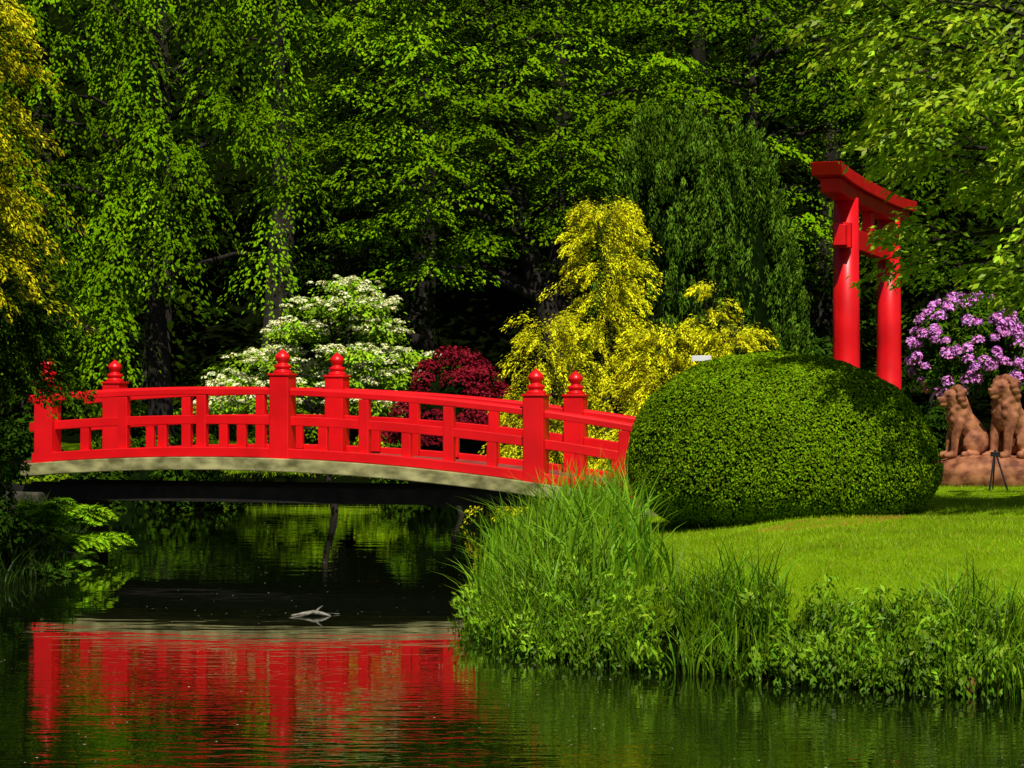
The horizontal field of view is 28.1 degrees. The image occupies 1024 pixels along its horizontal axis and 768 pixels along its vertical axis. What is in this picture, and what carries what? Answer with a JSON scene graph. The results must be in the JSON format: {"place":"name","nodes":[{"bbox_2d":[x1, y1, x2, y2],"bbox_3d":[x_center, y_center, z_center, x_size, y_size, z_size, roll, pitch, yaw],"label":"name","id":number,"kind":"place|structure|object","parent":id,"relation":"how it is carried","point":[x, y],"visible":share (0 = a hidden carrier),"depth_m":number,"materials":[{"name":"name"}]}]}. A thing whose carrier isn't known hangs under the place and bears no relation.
{"place":"outdoors","nodes":[
{"label":"outdoors","id":0,"kind":"place"},
{"bbox_2d":[74,438,370,478],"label":"lawn grass","id":1,"kind":"structure","parent":0,"point":[233,442],"depth_m":44.48,"materials":[{"name":"green plant"}]},
{"bbox_2d":[0,502,1023,767],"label":"pond water","id":2,"kind":"structure","parent":0,"point":[220,636],"depth_m":13.90,"materials":[{"name":"green liquid"}]},
{"bbox_2d":[290,605,339,617],"bbox_3d":[-1.776,2.040,18.392,0.509,0.101,0.158,0,-1,-23],"label":"driftwood","id":3,"kind":"object","parent":2,"relation":"on","point":[306,613],"visible":1,"depth_m":18.37,"materials":[{"name":"grey wood"}]},
{"bbox_2d":[1,553,956,767],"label":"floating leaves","id":4,"kind":"object","parent":2,"relation":"on","point":[430,677],"visible":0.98,"depth_m":13.34,"materials":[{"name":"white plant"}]},
{"bbox_2d":[965,677,975,693],"bbox_3d":[3.001,1.972,13.404,0.072,0.108,0.063,0,0,0],"label":"shore stone","id":5,"kind":"object","parent":2,"relation":"on","point":[969,679],"visible":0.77,"depth_m":13.38,"materials":[{"name":"stone"}]},
{"bbox_2d":[0,0,1023,698],"bbox_3d":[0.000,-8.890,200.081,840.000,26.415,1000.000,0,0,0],"label":"ground","id":6,"kind":"structure","parent":0,"point":[490,310],"depth_m":65.71,"materials":[{"name":"green plant"}]},
{"bbox_2d":[0,417,30,516],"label":"laurel shrub","id":7,"kind":"object","parent":6,"relation":"on","point":[10,463],"visible":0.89,"depth_m":24.36,"materials":[{"name":"green plant"}]},
{"bbox_2d":[0,468,36,547],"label":"laurel shrub","id":8,"kind":"object","parent":6,"relation":"on","point":[6,518],"visible":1,"depth_m":21.77,"materials":[{"name":"green plant"}]},
{"bbox_2d":[0,1,49,380],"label":"weeping beech tree","id":9,"kind":"object","parent":6,"relation":"on","point":[14,171],"visible":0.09,"depth_m":38.57,"materials":[{"name":"green plant"}]},
{"bbox_2d":[4,517,67,534],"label":"fern","id":10,"kind":"object","parent":6,"relation":"on","point":[40,527],"visible":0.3,"depth_m":22.95,"materials":[{"name":"green plant"}]},
{"bbox_2d":[13,473,70,483],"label":"round shrub","id":11,"kind":"object","parent":6,"relation":"on","point":[55,477],"visible":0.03,"depth_m":31.43,"materials":[{"name":"green plant"}]},
{"bbox_2d":[0,415,90,483],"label":"round shrub","id":12,"kind":"object","parent":6,"relation":"on","point":[24,449],"visible":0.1,"depth_m":35.48,"materials":[{"name":"green plant"}]},
{"bbox_2d":[0,490,91,589],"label":"shrub","id":13,"kind":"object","parent":6,"relation":"on","point":[47,553],"depth_m":23.00,"materials":[{"name":"green plant"}]},
{"bbox_2d":[2,497,85,515],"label":"fern","id":14,"kind":"object","parent":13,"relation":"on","point":[51,507],"visible":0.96,"depth_m":24.28,"materials":[{"name":"green plant"}]},
{"bbox_2d":[0,0,96,335],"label":"weeping golden conifer","id":15,"kind":"object","parent":6,"relation":"on","point":[5,16],"visible":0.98,"depth_m":21.02,"materials":[{"name":"yellow plant"}]},
{"bbox_2d":[0,227,102,420],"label":"weeping green conifer","id":16,"kind":"object","parent":6,"relation":"on","point":[40,352],"visible":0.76,"depth_m":21.97,"materials":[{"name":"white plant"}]},
{"bbox_2d":[28,563,83,577],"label":"fern","id":17,"kind":"object","parent":6,"relation":"on","point":[58,573],"visible":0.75,"depth_m":22.50,"materials":[{"name":"green plant"}]},
{"bbox_2d":[54,550,81,558],"bbox_3d":[-5.303,2.082,24.284,0.418,0.215,0.294,0,0,0],"label":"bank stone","id":18,"kind":"object","parent":6,"relation":"on","point":[73,553],"visible":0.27,"depth_m":24.18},
{"bbox_2d":[23,502,118,526],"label":"fern","id":19,"kind":"object","parent":6,"relation":"on","point":[62,519],"visible":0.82,"depth_m":25.00,"materials":[{"name":"green plant"}]},
{"bbox_2d":[49,549,103,567],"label":"fern","id":20,"kind":"object","parent":6,"relation":"on","point":[77,562],"visible":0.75,"depth_m":23.83,"materials":[{"name":"green plant"}]},
{"bbox_2d":[40,530,128,551],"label":"fern","id":21,"kind":"object","parent":6,"relation":"on","point":[88,542],"visible":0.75,"depth_m":24.35,"materials":[{"name":"green plant"}]},
{"bbox_2d":[75,531,136,549],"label":"fern","id":22,"kind":"object","parent":6,"relation":"on","point":[112,544],"visible":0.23,"depth_m":25.26,"materials":[{"name":"green plant"}]},
{"bbox_2d":[91,402,217,449],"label":"boxwood shrub","id":23,"kind":"object","parent":6,"relation":"on","point":[140,430],"visible":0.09,"depth_m":45.93,"materials":[{"name":"green plant"}]},
{"bbox_2d":[71,431,250,510],"bbox_3d":[-6.684,2.187,36.614,4.365,2.737,2.888,0,0,0],"label":"round shrub","id":24,"kind":"object","parent":6,"relation":"on","point":[179,475],"visible":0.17,"depth_m":36.31,"materials":[{"name":"green plant"}]},
{"bbox_2d":[0,0,339,445],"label":"weeping beech tree","id":25,"kind":"object","parent":6,"relation":"on","point":[150,278],"visible":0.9,"depth_m":41.35,"materials":[{"name":"green plant"}]},
{"bbox_2d":[248,410,353,445],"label":"boxwood shrub","id":26,"kind":"object","parent":6,"relation":"on","point":[310,436],"visible":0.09,"depth_m":45.57,"materials":[{"name":"green plant"}]},
{"bbox_2d":[176,274,440,510],"bbox_3d":[-3.602,0.570,35.983,4.813,5.002,4.030,0,0,0],"label":"white viburnum","id":27,"kind":"object","parent":6,"relation":"on","point":[378,326],"visible":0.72,"depth_m":35.68,"materials":[{"name":"white plant"}]},
{"bbox_2d":[2,349,656,532],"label":"arched bridge","id":28,"kind":"structure","parent":6,"relation":"on","point":[452,474],"depth_m":26.89,"materials":[{"name":"wood"}]},
{"bbox_2d":[209,325,450,440],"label":"round shrub","id":29,"kind":"object","parent":6,"relation":"on","point":[353,433],"visible":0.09,"depth_m":49.55,"materials":[{"name":"green plant"}]},
{"bbox_2d":[206,0,516,414],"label":"maple tree","id":30,"kind":"object","parent":6,"relation":"on","point":[341,268],"visible":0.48,"depth_m":47.26,"materials":[{"name":"green plant"}]},
{"bbox_2d":[353,434,397,447],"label":"boxwood shrub","id":31,"kind":"object","parent":6,"relation":"on","point":[357,441],"visible":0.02,"depth_m":44.83,"materials":[{"name":"green plant"}]},
{"bbox_2d":[369,358,525,483],"bbox_3d":[-0.866,1.535,39.779,3.882,4.258,2.575,0,0,0],"label":"round shrub","id":32,"kind":"object","parent":6,"relation":"on","point":[391,480],"visible":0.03,"depth_m":39.71,"materials":[{"name":"green plant"}]},
{"bbox_2d":[381,345,522,515],"bbox_3d":[-0.997,1.198,34.387,3.034,3.719,1.644,0,0,0],"label":"barberry shrub","id":33,"kind":"object","parent":6,"relation":"on","point":[471,379],"visible":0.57,"depth_m":34.21,"materials":[{"name":"red plant"}]},
{"bbox_2d":[219,0,771,377],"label":"maple tree","id":34,"kind":"object","parent":6,"relation":"on","point":[535,280],"visible":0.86,"depth_m":44.21,"materials":[{"name":"green plant"}]},
{"bbox_2d":[0,0,1023,437],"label":"distant tree mass","id":35,"kind":"object","parent":6,"relation":"on","point":[822,316],"visible":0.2,"depth_m":53.24,"materials":[{"name":"green plant"}]},
{"bbox_2d":[458,306,614,526],"bbox_3d":[0.420,0.574,30.959,2.519,3.546,2.348,0,0,0],"label":"golden cypress shrub","id":36,"kind":"object","parent":6,"relation":"on","point":[554,396],"visible":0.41,"depth_m":30.71,"materials":[{"name":"yellow plant"}]},
{"bbox_2d":[490,450,595,527],"bbox_3d":[0.759,1.657,31.485,2.576,1.668,1.444,0,0,0],"label":"boxwood shrub","id":37,"kind":"object","parent":6,"relation":"on","point":[514,506],"visible":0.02,"depth_m":31.39,"materials":[{"name":"green plant"}]},
{"bbox_2d":[541,333,612,458],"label":"round shrub","id":38,"kind":"object","parent":6,"relation":"on","point":[565,373],"visible":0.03,"depth_m":42.68,"materials":[{"name":"yellow plant"}]},
{"bbox_2d":[535,193,670,473],"bbox_3d":[1.350,-0.507,31.412,2.615,4.821,2.556,0,-1,32],"label":"golden cypress shrub","id":39,"kind":"object","parent":6,"relation":"on","point":[611,310],"visible":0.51,"depth_m":31.16,"materials":[{"name":"yellow plant"}]},
{"bbox_2d":[589,312,734,470],"bbox_3d":[2.265,0.388,28.402,2.399,2.809,2.648,0,-1,34],"label":"golden cypress shrub","id":40,"kind":"object","parent":6,"relation":"on","point":[633,362],"visible":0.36,"depth_m":28.24,"materials":[{"name":"yellow plant"}]},
{"bbox_2d":[582,95,815,438],"bbox_3d":[3.070,-1.561,32.891,3.864,6.129,2.184,0,0,0],"label":"yew tree","id":41,"kind":"object","parent":6,"relation":"on","point":[721,231],"visible":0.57,"depth_m":32.56,"materials":[{"name":"green plant"}]},
{"bbox_2d":[692,355,710,360],"bbox_3d":[2.352,0.644,25.418,0.240,1.995,0.075,0,0,6],"label":"plant label sign","id":42,"kind":"object","parent":6,"relation":"on","point":[701,358],"visible":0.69,"depth_m":25.39,"materials":[{"name":"white paint"}]},
{"bbox_2d":[670,279,748,372],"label":"golden cypress shrub","id":43,"kind":"object","parent":6,"relation":"on","point":[706,291],"visible":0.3,"depth_m":28.25,"materials":[{"name":"yellow plant"}]},
{"bbox_2d":[429,444,1023,699],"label":"iris reeds","id":44,"kind":"object","parent":6,"relation":"on","point":[602,528],"visible":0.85,"depth_m":15.50,"materials":[{"name":"green plant"}]},
{"bbox_2d":[463,0,995,296],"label":"maple tree","id":45,"kind":"object","parent":6,"relation":"on","point":[752,88],"visible":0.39,"depth_m":46.42,"materials":[{"name":"green plant"}]},
{"bbox_2d":[685,316,778,362],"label":"golden cypress shrub","id":46,"kind":"object","parent":6,"relation":"on","point":[754,342],"visible":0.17,"depth_m":27.96,"materials":[{"name":"yellow plant"}]},
{"bbox_2d":[447,533,1023,703],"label":"waterside weeds","id":47,"kind":"object","parent":6,"relation":"on","point":[785,665],"visible":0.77,"depth_m":14.09,"materials":[{"name":"green plant"}]},
{"bbox_2d":[625,350,943,526],"bbox_3d":[2.921,0.615,22.152,3.396,1.986,2.991,0,0,0],"label":"clipped dome bush","id":48,"kind":"object","parent":6,"relation":"on","point":[758,436],"visible":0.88,"depth_m":21.01,"materials":[{"name":"green plant"}]},
{"bbox_2d":[624,484,1023,633],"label":"lawn grass","id":49,"kind":"structure","parent":6,"relation":"on","point":[901,532],"depth_m":17.89,"materials":[{"name":"green plant"}]},
{"bbox_2d":[810,161,916,389],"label":"torii gate","id":50,"kind":"structure","parent":6,"relation":"on","point":[851,193],"depth_m":33.92,"materials":[{"name":"red paint"}]},
{"bbox_2d":[790,318,947,452],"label":"laurel shrub","id":51,"kind":"object","parent":6,"relation":"on","point":[867,363],"visible":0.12,"depth_m":40.69,"materials":[{"name":"green plant"}]},
{"bbox_2d":[761,1,1023,390],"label":"maple tree","id":52,"kind":"object","parent":6,"relation":"on","point":[845,85],"visible":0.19,"depth_m":44.31,"materials":[{"name":"green plant"}]},
{"bbox_2d":[780,0,1023,355],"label":"hornbeam tree","id":53,"kind":"object","parent":6,"relation":"on","point":[935,134],"visible":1,"depth_m":19.90,"materials":[{"name":"green plant"}]},
{"bbox_2d":[904,288,1023,406],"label":"rhododendron bush","id":54,"kind":"object","parent":6,"relation":"on","point":[934,336],"visible":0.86,"depth_m":29.78,"materials":[{"name":"purple plant"}]},
{"bbox_2d":[938,454,1023,486],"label":"stone plinth","id":55,"kind":"structure","parent":6,"relation":"on","point":[971,470],"depth_m":26.53,"materials":[{"name":"stone"}]},
{"bbox_2d":[937,384,1001,458],"bbox_3d":[6.030,0.493,27.104,0.841,0.980,0.518,0,0,-8],"label":"lion statue","id":56,"kind":"object","parent":55,"relation":"on","point":[967,433],"visible":0.94,"depth_m":26.95,"materials":[{"name":"stone"}]},
{"bbox_2d":[982,374,1023,458],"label":"lion statue","id":57,"kind":"object","parent":55,"relation":"on","point":[1007,413],"visible":0.95,"depth_m":26.70,"materials":[{"name":"stone"}]},
{"bbox_2d":[989,450,1007,490],"bbox_3d":[6.030,1.073,25.506,0.243,0.507,0.288,0,0,0],"label":"camera tripod","id":58,"kind":"object","parent":6,"relation":"on","point":[994,454],"visible":1,"depth_m":25.41,"materials":[{"name":"black metal"}]},
{"bbox_2d":[1001,369,1023,409],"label":"laurel shrub","id":59,"kind":"object","parent":6,"relation":"on","point":[1022,399],"visible":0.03,"depth_m":30.93,"materials":[{"name":"green plant"}]}
]}

